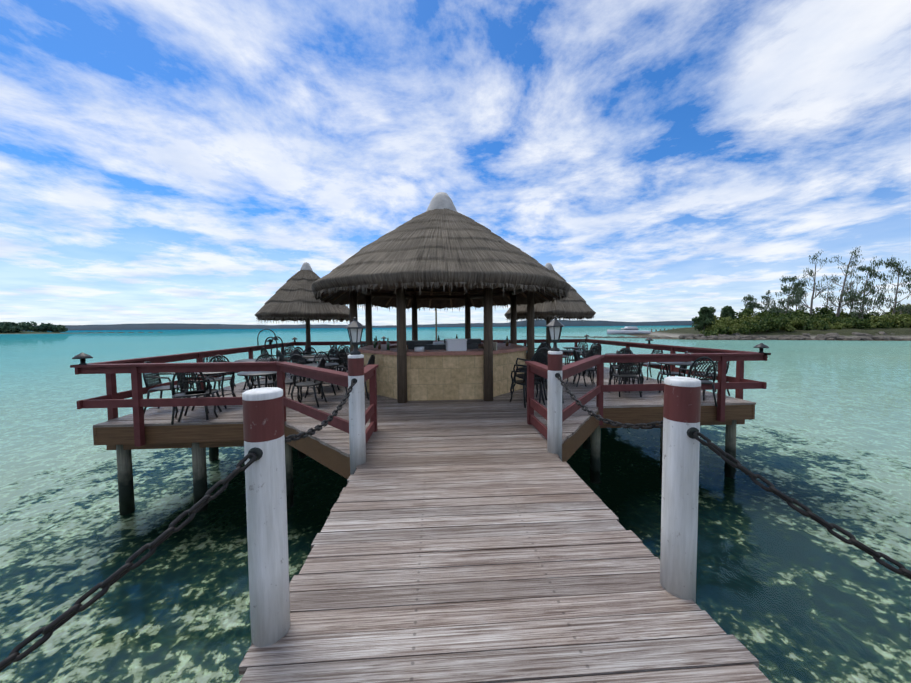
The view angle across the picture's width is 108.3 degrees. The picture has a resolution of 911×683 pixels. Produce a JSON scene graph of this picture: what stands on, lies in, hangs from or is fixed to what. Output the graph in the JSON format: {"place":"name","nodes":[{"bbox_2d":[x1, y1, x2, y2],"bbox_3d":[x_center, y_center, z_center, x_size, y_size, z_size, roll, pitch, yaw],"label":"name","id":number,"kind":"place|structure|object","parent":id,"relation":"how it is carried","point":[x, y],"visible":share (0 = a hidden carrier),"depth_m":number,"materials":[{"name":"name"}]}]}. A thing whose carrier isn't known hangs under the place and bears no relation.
{"place":"outdoors","nodes":[
{"label":"outdoors","id":0,"kind":"place"},
{"bbox_2d":[0,321,67,332],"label":"island","id":1,"kind":"structure","parent":0,"point":[10,327],"materials":[{"name":"green plant"}]},
{"bbox_2d":[0,331,161,333],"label":"shoreline","id":2,"kind":"structure","parent":0,"point":[26,332],"depth_m":277.64,"materials":[{"name":"grey sand"}]},
{"bbox_2d":[23,319,696,330],"bbox_3d":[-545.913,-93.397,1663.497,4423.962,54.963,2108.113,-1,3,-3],"label":"shore hills","id":3,"kind":"structure","parent":0,"point":[181,326],"depth_m":2173.96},
{"bbox_2d":[406,338,480,349],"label":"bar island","id":4,"kind":"structure","parent":0,"point":[472,343],"depth_m":8.54,"materials":[{"name":"grey"}]},
{"bbox_2d":[435,308,436,339],"bbox_3d":[-0.795,-0.344,13.630,0.076,2.600,0.080,-1,3,-3],"label":"pole","id":5,"kind":"object","parent":4,"relation":"on","point":[436,323],"visible":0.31,"depth_m":13.58,"materials":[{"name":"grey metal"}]},
{"bbox_2d":[0,325,910,682],"bbox_3d":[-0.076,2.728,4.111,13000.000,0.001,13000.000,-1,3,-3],"label":"water surface","id":6,"kind":"object","parent":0,"point":[786,591],"visible":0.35,"depth_m":5.16,"materials":[{"name":"teal liquid"}]},
{"bbox_2d":[607,326,650,334],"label":"motor yacht","id":7,"kind":"object","parent":6,"relation":"on","point":[630,330],"visible":0.77,"depth_m":106.22,"materials":[{"name":"white plastic"}]},
{"bbox_2d":[0,0,910,325],"label":"sky","id":8,"kind":"structure","parent":0,"point":[162,161],"materials":[{"name":"blue"}]},
{"bbox_2d":[242,351,700,646],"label":"mooring posts","id":9,"kind":"object","parent":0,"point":[265,484],"visible":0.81,"depth_m":1.82,"materials":[{"name":"white wood"}]},
{"bbox_2d":[344,316,564,354],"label":"lanterns","id":10,"kind":"object","parent":9,"relation":"on","point":[354,327],"visible":1,"depth_m":3.74,"materials":[{"name":"black metal"}]},
{"bbox_2d":[0,375,910,671],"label":"mooring chains","id":11,"kind":"object","parent":9,"relation":"attached to","point":[152,545],"visible":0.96,"depth_m":1.39,"materials":[{"name":"black metal"}]},
{"bbox_2d":[649,327,910,338],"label":"shoreline","id":12,"kind":"structure","parent":0,"point":[901,333],"depth_m":64.42,"materials":[{"name":"beige sand"}]},
{"bbox_2d":[692,306,736,333],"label":"broadleaf","id":13,"kind":"object","parent":12,"relation":"on","point":[706,317],"depth_m":74.16,"materials":[{"name":"green plant"}]},
{"bbox_2d":[537,331,910,339],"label":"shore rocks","id":14,"kind":"object","parent":12,"relation":"on","point":[832,336],"visible":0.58,"depth_m":63.29,"materials":[{"name":"grey stone"}]},
{"bbox_2d":[741,246,910,319],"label":"casuarina","id":15,"kind":"object","parent":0,"point":[799,293],"depth_m":73.86,"materials":[{"name":"green plant"}]},
{"bbox_3d":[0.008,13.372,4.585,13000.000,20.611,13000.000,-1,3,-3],"label":"seabed","id":16,"kind":"structure","parent":0,"visible":0},
{"bbox_2d":[116,420,736,498],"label":"support pilings","id":17,"kind":"object","parent":16,"relation":"on","point":[125,475],"visible":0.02,"depth_m":5.78,"materials":[{"name":"grey wood"}]},
{"bbox_2d":[93,405,754,478],"bbox_3d":[0.183,1.688,3.379,11.980,0.478,20.600,-1,3,-3],"label":"deck frame","id":18,"kind":"object","parent":17,"relation":"on","point":[187,436],"visible":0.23,"depth_m":5.50,"materials":[{"name":"brown wood"}]},
{"bbox_2d":[93,363,770,682],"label":"deck boards","id":19,"kind":"object","parent":18,"relation":"on","point":[473,541],"visible":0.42,"depth_m":2.10,"materials":[{"name":"wood"}]},
{"bbox_2d":[142,355,279,424],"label":"patio dining set","id":20,"kind":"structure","parent":19,"relation":"on","point":[172,387],"depth_m":6.11,"materials":[{"name":"black metal"}]},
{"bbox_2d":[203,349,293,389],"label":"patio dining set","id":21,"kind":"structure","parent":19,"relation":"on","point":[260,359],"depth_m":8.53,"materials":[{"name":"black metal"}]},
{"bbox_2d":[176,358,326,421],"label":"patio dining set","id":22,"kind":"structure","parent":19,"relation":"on","point":[304,383],"depth_m":6.15,"materials":[{"name":"black metal"}]},
{"bbox_2d":[261,344,338,374],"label":"patio dining set","id":23,"kind":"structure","parent":19,"relation":"on","point":[306,352],"depth_m":10.64,"materials":[{"name":"black metal"}]},
{"bbox_2d":[276,346,349,382],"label":"patio dining set","id":24,"kind":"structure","parent":19,"relation":"on","point":[342,358],"depth_m":9.46,"materials":[{"name":"black metal"}]},
{"bbox_2d":[288,350,347,394],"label":"patio dining set","id":25,"kind":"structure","parent":19,"relation":"on","point":[299,359],"depth_m":8.42,"materials":[{"name":"black metal"}]},
{"bbox_2d":[268,351,374,401],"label":"patio dining set","id":26,"kind":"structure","parent":19,"relation":"on","point":[330,365],"depth_m":7.33,"materials":[{"name":"black metal"}]},
{"bbox_2d":[328,345,349,371],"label":"patio chairs","id":27,"kind":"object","parent":19,"relation":"on","point":[333,355],"depth_m":9.71,"materials":[{"name":"black metal"}]},
{"bbox_2d":[330,343,365,370],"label":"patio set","id":28,"kind":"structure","parent":19,"relation":"on","point":[362,344],"depth_m":11.92,"materials":[{"name":"black metal"}]},
{"bbox_2d":[70,339,770,446],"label":"deck railings","id":29,"kind":"object","parent":19,"relation":"on","point":[112,401],"visible":0.67,"depth_m":5.41,"materials":[{"name":"red wood"}]},
{"bbox_2d":[257,329,283,356],"bbox_3d":[-6.274,1.135,11.243,0.627,3.144,1.724,-2,3,-23],"label":"ladder and lamp","id":30,"kind":"object","parent":29,"relation":"on","point":[275,338],"visible":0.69,"depth_m":11.50,"materials":[{"name":"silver metal"}]},
{"bbox_2d":[72,334,768,364],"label":"railing lamps","id":31,"kind":"object","parent":29,"relation":"on","point":[82,357],"visible":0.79,"depth_m":6.39,"materials":[{"name":"black metal"}]},
{"bbox_2d":[306,316,549,350],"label":"posts","id":32,"kind":"object","parent":19,"relation":"on","point":[308,339],"visible":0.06,"depth_m":12.04,"materials":[{"name":"brown wood"}]},
{"bbox_2d":[255,262,349,323],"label":"thatched roof","id":33,"kind":"structure","parent":32,"relation":"attached to","point":[291,298],"depth_m":10.95,"materials":[{"name":"brown wicker"}]},
{"bbox_2d":[504,263,595,321],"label":"thatched roof","id":34,"kind":"structure","parent":32,"relation":"attached to","point":[575,305],"depth_m":11.16,"materials":[{"name":"brown wicker"}]},
{"bbox_2d":[349,286,534,402],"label":"roof posts","id":35,"kind":"object","parent":19,"relation":"on","point":[401,297],"visible":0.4,"depth_m":7.90,"materials":[{"name":"brown wood"}]},
{"bbox_2d":[321,285,558,306],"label":"gazebo rafters","id":36,"kind":"object","parent":35,"relation":"on","point":[468,291],"visible":0.02,"depth_m":10.96,"materials":[{"name":"brown wood"}]},
{"bbox_2d":[311,192,569,311],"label":"thatched roof","id":37,"kind":"structure","parent":35,"relation":"on","point":[441,244],"depth_m":6.57,"materials":[{"name":"brown wicker"}]},
{"bbox_2d":[361,346,525,400],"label":"bar wall","id":38,"kind":"structure","parent":19,"relation":"on","point":[449,377],"depth_m":7.02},
{"bbox_2d":[358,342,527,355],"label":"bar countertop","id":39,"kind":"structure","parent":38,"relation":"on","point":[502,348],"depth_m":7.40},
{"bbox_2d":[373,334,508,351],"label":"bar items","id":40,"kind":"object","parent":39,"relation":"on","point":[456,344],"visible":0.83,"depth_m":7.12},
{"bbox_2d":[503,341,545,355],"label":"patio set","id":41,"kind":"structure","parent":19,"relation":"on","point":[541,344],"depth_m":11.65,"materials":[{"name":"black metal"}]},
{"bbox_2d":[509,347,563,407],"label":"stacked chairs","id":42,"kind":"object","parent":19,"relation":"on","point":[536,357],"visible":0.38,"depth_m":6.43,"materials":[{"name":"black metal"}]},
{"bbox_2d":[536,346,592,386],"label":"patio dining set","id":43,"kind":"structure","parent":19,"relation":"on","point":[590,353],"depth_m":8.69,"materials":[{"name":"black metal"}]},
{"bbox_2d":[539,343,600,376],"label":"patio dining set","id":44,"kind":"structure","parent":19,"relation":"on","point":[596,349],"depth_m":10.71,"materials":[{"name":"black metal"}]},
{"bbox_2d":[541,341,601,364],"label":"patio chairs","id":45,"kind":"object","parent":19,"relation":"on","point":[579,347],"depth_m":12.74,"materials":[{"name":"black metal"}]},
{"bbox_2d":[582,345,663,384],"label":"patio dining set","id":46,"kind":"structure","parent":19,"relation":"on","point":[649,364],"depth_m":9.37,"materials":[{"name":"black metal"}]},
{"bbox_2d":[573,348,687,396],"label":"patio dining set","id":47,"kind":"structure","parent":19,"relation":"on","point":[623,375],"depth_m":7.59,"materials":[{"name":"black metal"}]},
{"bbox_2d":[616,350,729,406],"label":"patio dining set","id":48,"kind":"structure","parent":19,"relation":"on","point":[704,375],"depth_m":6.50,"materials":[{"name":"black metal"}]},
{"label":"shrub stems","id":49,"kind":"object","parent":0,"visible":0},
{"bbox_2d":[690,304,910,335],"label":"island shrubs","id":50,"kind":"object","parent":49,"relation":"attached to","point":[824,318],"visible":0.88,"depth_m":67.80,"materials":[{"name":"green plant"}]}
]}

